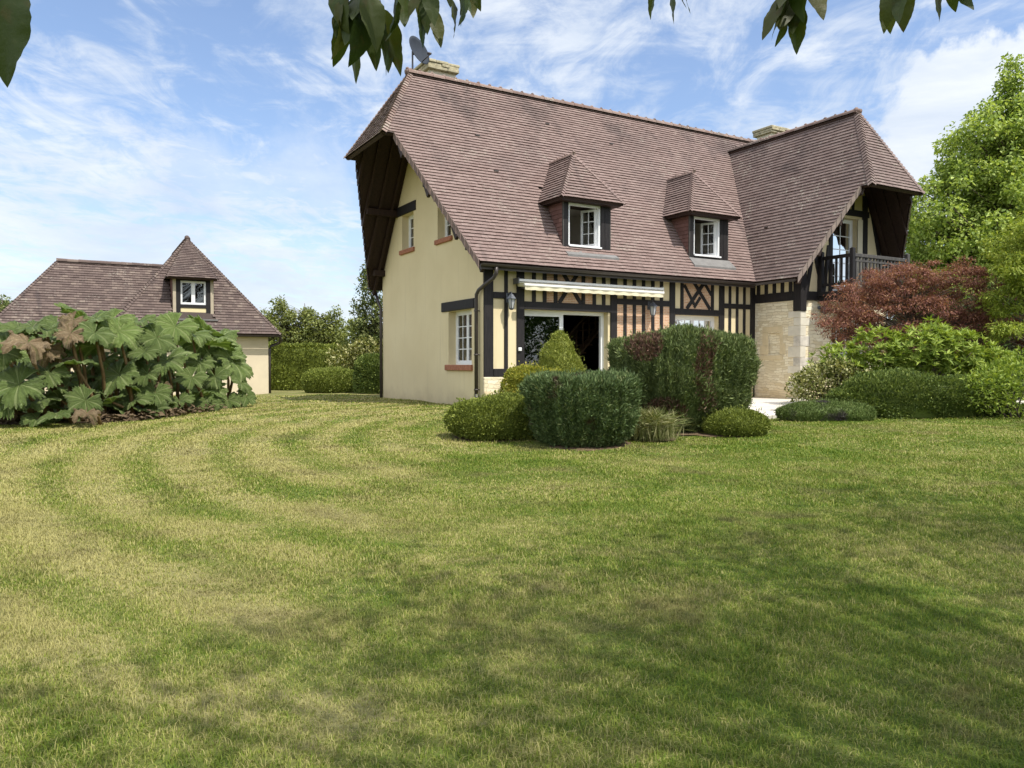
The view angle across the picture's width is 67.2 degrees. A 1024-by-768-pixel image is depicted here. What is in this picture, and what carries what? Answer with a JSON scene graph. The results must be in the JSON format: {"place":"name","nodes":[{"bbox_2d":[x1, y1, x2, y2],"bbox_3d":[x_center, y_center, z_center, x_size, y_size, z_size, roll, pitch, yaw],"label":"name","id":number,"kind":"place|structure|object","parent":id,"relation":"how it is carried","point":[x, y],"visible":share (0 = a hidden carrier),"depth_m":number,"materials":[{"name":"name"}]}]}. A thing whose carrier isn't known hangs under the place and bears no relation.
{"place":"outdoors","nodes":[
{"label":"outdoors","id":0,"kind":"place"},
{"bbox_2d":[0,382,1023,767],"bbox_3d":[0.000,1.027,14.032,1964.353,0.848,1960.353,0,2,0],"label":"lawn","id":1,"kind":"structure","parent":0,"point":[804,754],"depth_m":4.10,"materials":[{"name":"green plant"}]},
{"bbox_2d":[0,294,12,311],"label":"garden tree","id":2,"kind":"object","parent":1,"relation":"on","point":[5,303],"visible":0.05,"depth_m":51.88,"materials":[{"name":"green plant"}]},
{"bbox_2d":[0,235,281,394],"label":"garage house","id":3,"kind":"structure","parent":1,"relation":"on","point":[186,278],"depth_m":26.62,"materials":[{"name":"tile"}]},
{"bbox_2d":[260,294,351,343],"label":"garden tree","id":4,"kind":"object","parent":1,"relation":"on","point":[321,331],"visible":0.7,"depth_m":41.58,"materials":[{"name":"green plant"}]},
{"bbox_2d":[268,340,370,389],"bbox_3d":[-8.603,-0.808,33.495,7.932,2.202,1.951,0,2,-3],"label":"tall hedge","id":5,"kind":"object","parent":1,"relation":"on","point":[291,363],"visible":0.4,"depth_m":32.76,"materials":[{"name":"green plant"}]},
{"bbox_2d":[300,365,354,392],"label":"rounded bush","id":6,"kind":"object","parent":1,"relation":"on","point":[330,379],"visible":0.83,"depth_m":26.57,"materials":[{"name":"green plant"}]},
{"bbox_2d":[325,335,382,369],"bbox_3d":[-6.043,-0.877,31.966,3.433,2.318,1.434,0,2,0],"label":"leafy shrub","id":7,"kind":"object","parent":1,"relation":"on","point":[355,353],"visible":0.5,"depth_m":31.72,"materials":[{"name":"green plant"}]},
{"bbox_2d":[342,260,382,352],"bbox_3d":[-5.874,-2.604,32.980,2.799,5.784,2.161,0,2,0],"label":"garden tree","id":8,"kind":"object","parent":1,"relation":"on","point":[362,324],"visible":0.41,"depth_m":32.72,"materials":[{"name":"green plant"}]},
{"bbox_2d":[351,352,382,393],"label":"rounded bush","id":9,"kind":"object","parent":1,"relation":"on","point":[366,376],"visible":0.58,"depth_m":25.38,"materials":[{"name":"green plant"}]},
{"bbox_2d":[0,410,797,450],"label":"flower bed soil","id":10,"kind":"structure","parent":1,"relation":"on","point":[698,433],"depth_m":11.48,"materials":[{"name":"brown soil"}]},
{"bbox_2d":[0,302,256,426],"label":"giant rhubarb","id":11,"kind":"object","parent":10,"relation":"on","point":[142,377],"visible":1,"depth_m":14.54,"materials":[{"name":"green plant"}]},
{"bbox_2d":[440,389,535,441],"bbox_3d":[-0.231,0.467,11.760,1.759,0.806,1.400,0,2,0],"label":"rounded bush","id":12,"kind":"object","parent":10,"relation":"on","point":[497,416],"visible":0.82,"depth_m":11.30,"materials":[{"name":"green plant"}]},
{"bbox_2d":[498,361,561,393],"bbox_3d":[0.400,0.201,12.759,1.391,1.197,1.117,0,2,0],"label":"golden bush","id":13,"kind":"object","parent":10,"relation":"on","point":[513,376],"visible":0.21,"depth_m":12.55,"materials":[{"name":"yellow plant"}]},
{"bbox_2d":[537,328,586,373],"bbox_3d":[0.826,-0.118,13.152,1.088,1.744,1.126,0,2,0],"label":"conical bush","id":14,"kind":"object","parent":10,"relation":"on","point":[559,351],"visible":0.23,"depth_m":12.93,"materials":[{"name":"green plant"}]},
{"bbox_2d":[515,366,645,447],"bbox_3d":[0.967,0.346,11.011,1.756,1.233,1.669,-1,2,-32],"label":"clipped conifer","id":15,"kind":"object","parent":10,"relation":"on","point":[593,408],"visible":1,"depth_m":10.49,"materials":[{"name":"green plant"}]},
{"bbox_2d":[603,332,627,370],"bbox_3d":[2.388,-0.125,14.293,1.414,1.718,1.114,0,2,0],"label":"tall clipped conifer","id":16,"kind":"object","parent":10,"relation":"on","point":[614,345],"visible":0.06,"depth_m":14.22,"materials":[{"name":"green plant"}]},
{"bbox_2d":[627,405,693,441],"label":"ornamental grass","id":17,"kind":"object","parent":10,"relation":"on","point":[652,425],"depth_m":11.24,"materials":[{"name":"green plant"}]},
{"bbox_2d":[613,321,738,432],"bbox_3d":[2.705,-0.102,12.638,2.088,1.851,1.812,0,2,0],"label":"tall clipped conifer","id":18,"kind":"object","parent":10,"relation":"on","point":[679,367],"visible":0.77,"depth_m":12.06,"materials":[{"name":"green plant"}]},
{"bbox_2d":[692,327,763,409],"bbox_3d":[3.426,-0.110,13.046,1.555,1.780,1.786,0,2,0],"label":"tall clipped conifer","id":19,"kind":"object","parent":10,"relation":"on","point":[745,366],"visible":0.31,"depth_m":12.43,"materials":[{"name":"green plant"}]},
{"bbox_2d":[699,404,772,437],"bbox_3d":[3.523,0.564,12.119,1.184,0.525,1.043,0,2,0],"label":"rounded bush","id":20,"kind":"object","parent":10,"relation":"on","point":[737,421],"visible":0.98,"depth_m":11.83,"materials":[{"name":"green plant"}]},
{"bbox_2d":[773,396,877,421],"bbox_3d":[5.819,0.469,14.333,1.936,0.508,0.992,0,2,0],"label":"ground cover mat","id":21,"kind":"object","parent":10,"relation":"on","point":[824,409],"visible":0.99,"depth_m":14.02,"materials":[{"name":"green plant"}]},
{"bbox_2d":[784,356,872,401],"bbox_3d":[6.685,0.042,15.955,2.102,1.262,1.248,0,2,0],"label":"variegated shrub","id":22,"kind":"object","parent":10,"relation":"on","point":[817,376],"visible":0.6,"depth_m":15.75,"materials":[{"name":"green plant"}]},
{"bbox_2d":[806,314,1022,382],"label":"rhododendron","id":23,"kind":"object","parent":10,"relation":"on","point":[938,340],"visible":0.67,"depth_m":15.86,"materials":[{"name":"green plant"}]},
{"bbox_2d":[824,366,1018,418],"bbox_3d":[8.109,0.219,15.325,3.760,1.168,1.720,0,2,0],"label":"dark hedge","id":24,"kind":"object","parent":10,"relation":"on","point":[898,393],"visible":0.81,"depth_m":14.76,"materials":[{"name":"green plant"}]},
{"bbox_2d":[0,0,973,87],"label":"cherry tree","id":25,"kind":"object","parent":1,"relation":"on","point":[370,27],"visible":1,"depth_m":1.70,"materials":[{"name":"green plant"}]},
{"bbox_2d":[289,318,894,366],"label":"trees","id":26,"kind":"object","parent":1,"relation":"on","point":[347,322],"depth_m":100.55,"materials":[{"name":"green plant"}]},
{"bbox_2d":[343,58,924,403],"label":"timbered house","id":27,"kind":"structure","parent":1,"relation":"on","point":[476,199],"depth_m":20.55,"materials":[{"name":"tile"}]},
{"bbox_2d":[397,200,415,254],"bbox_3d":[-2.811,-4.276,21.300,0.330,1.355,1.300,-1,2,-30],"label":"window","id":28,"kind":"structure","parent":27,"relation":"in","point":[409,207],"depth_m":21.43,"materials":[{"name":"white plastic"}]},
{"bbox_2d":[409,36,431,68],"bbox_3d":[-2.376,-8.360,19.998,0.578,1.350,0.569,0,2,-8],"label":"satellite dish","id":29,"kind":"object","parent":27,"relation":"attached to","point":[421,53],"visible":0.98,"depth_m":20.06,"materials":[{"name":"metal"}]},
{"bbox_2d":[433,200,452,244],"bbox_3d":[-1.603,-4.198,19.228,0.330,1.370,1.120,-1,2,-30],"label":"window","id":30,"kind":"structure","parent":27,"relation":"in","point":[448,237],"depth_m":19.41,"materials":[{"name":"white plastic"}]},
{"bbox_2d":[441,298,473,370],"bbox_3d":[-1.216,-1.168,18.643,0.330,1.682,1.760,-1,2,-30],"label":"window","id":31,"kind":"structure","parent":27,"relation":"in","point":[463,318],"depth_m":18.74,"materials":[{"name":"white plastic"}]},
{"bbox_2d":[506,292,515,309],"bbox_3d":[-0.014,-1.900,17.623,0.227,0.421,0.296,0,2,-5],"label":"wall lantern","id":32,"kind":"object","parent":27,"relation":"attached to","point":[510,299],"depth_m":17.55,"materials":[{"name":"metal"}]},
{"bbox_2d":[524,310,603,370],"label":"sliding door","id":33,"kind":"structure","parent":27,"relation":"in","point":[586,329],"depth_m":24.70,"materials":[{"name":"white plastic"}]},
{"bbox_2d":[513,278,663,296],"bbox_3d":[1.959,-2.319,18.735,4.330,0.290,0.415,-1,2,-30],"label":"awning","id":34,"kind":"object","parent":27,"relation":"attached to","point":[576,287],"visible":1,"depth_m":18.48,"materials":[{"name":"fabric"}]},
{"bbox_2d":[647,300,656,316],"bbox_3d":[3.588,-1.936,19.745,0.227,0.421,0.296,-2,3,-55],"label":"wall lantern","id":35,"kind":"object","parent":27,"relation":"attached to","point":[652,306],"depth_m":19.69,"materials":[{"name":"metal"}]},
{"bbox_2d":[675,315,713,329],"bbox_3d":[4.878,-1.227,20.925,1.596,1.236,0.070,-1,2,-30],"label":"window","id":36,"kind":"structure","parent":27,"relation":"in","point":[703,320],"depth_m":20.98,"materials":[{"name":"white plastic"}]},
{"bbox_2d":[817,306,828,313],"bbox_3d":[8.358,-1.989,20.694,0.220,0.235,0.307,-1,2,-30],"label":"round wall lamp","id":37,"kind":"object","parent":27,"relation":"attached to","point":[819,308],"visible":0.34,"depth_m":20.61,"materials":[{"name":"metal"}]},
{"bbox_2d":[833,219,862,290],"bbox_3d":[9.233,-3.554,21.497,1.240,2.078,0.230,-1,2,-21],"label":"balcony door","id":38,"kind":"structure","parent":27,"relation":"in","point":[842,235],"depth_m":21.54,"materials":[{"name":"white plastic"}]},
{"bbox_2d":[831,319,870,368],"bbox_3d":[9.395,-1.084,21.599,1.720,1.418,0.270,-1,2,-30],"label":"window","id":39,"kind":"structure","parent":27,"relation":"in","point":[832,319],"depth_m":21.57,"materials":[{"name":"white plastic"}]},
{"bbox_2d":[749,397,1023,418],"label":"patio","id":40,"kind":"structure","parent":1,"relation":"on","point":[768,406],"depth_m":18.18,"materials":[{"name":"white concrete"}]},
{"bbox_2d":[886,196,940,345],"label":"spruce","id":41,"kind":"object","parent":1,"relation":"on","point":[910,258],"depth_m":47.65,"materials":[{"name":"green plant"}]},
{"bbox_2d":[806,256,1023,375],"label":"copper maple","id":42,"kind":"object","parent":1,"relation":"on","point":[905,311],"visible":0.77,"depth_m":17.57,"materials":[{"name":"red plant"}]},
{"bbox_2d":[888,52,1023,374],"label":"tall tree","id":43,"kind":"object","parent":1,"relation":"on","point":[988,198],"visible":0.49,"depth_m":29.69,"materials":[{"name":"green plant"}]},
{"bbox_2d":[935,276,1023,398],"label":"dark evergreen","id":44,"kind":"object","parent":1,"relation":"on","point":[1000,324],"visible":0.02,"depth_m":20.56,"materials":[{"name":"green plant"}]},
{"bbox_2d":[958,345,1023,417],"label":"laurel shrub","id":45,"kind":"object","parent":1,"relation":"on","point":[1006,377],"visible":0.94,"depth_m":14.59,"materials":[{"name":"green plant"}]},
{"bbox_2d":[975,211,1023,346],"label":"yellow green tree","id":46,"kind":"object","parent":1,"relation":"on","point":[1008,266],"visible":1,"depth_m":16.62,"materials":[{"name":"green plant"}]},
{"bbox_2d":[0,0,1023,342],"label":"sky","id":47,"kind":"structure","parent":0,"point":[130,129],"materials":[{"name":"blue"}]}
]}

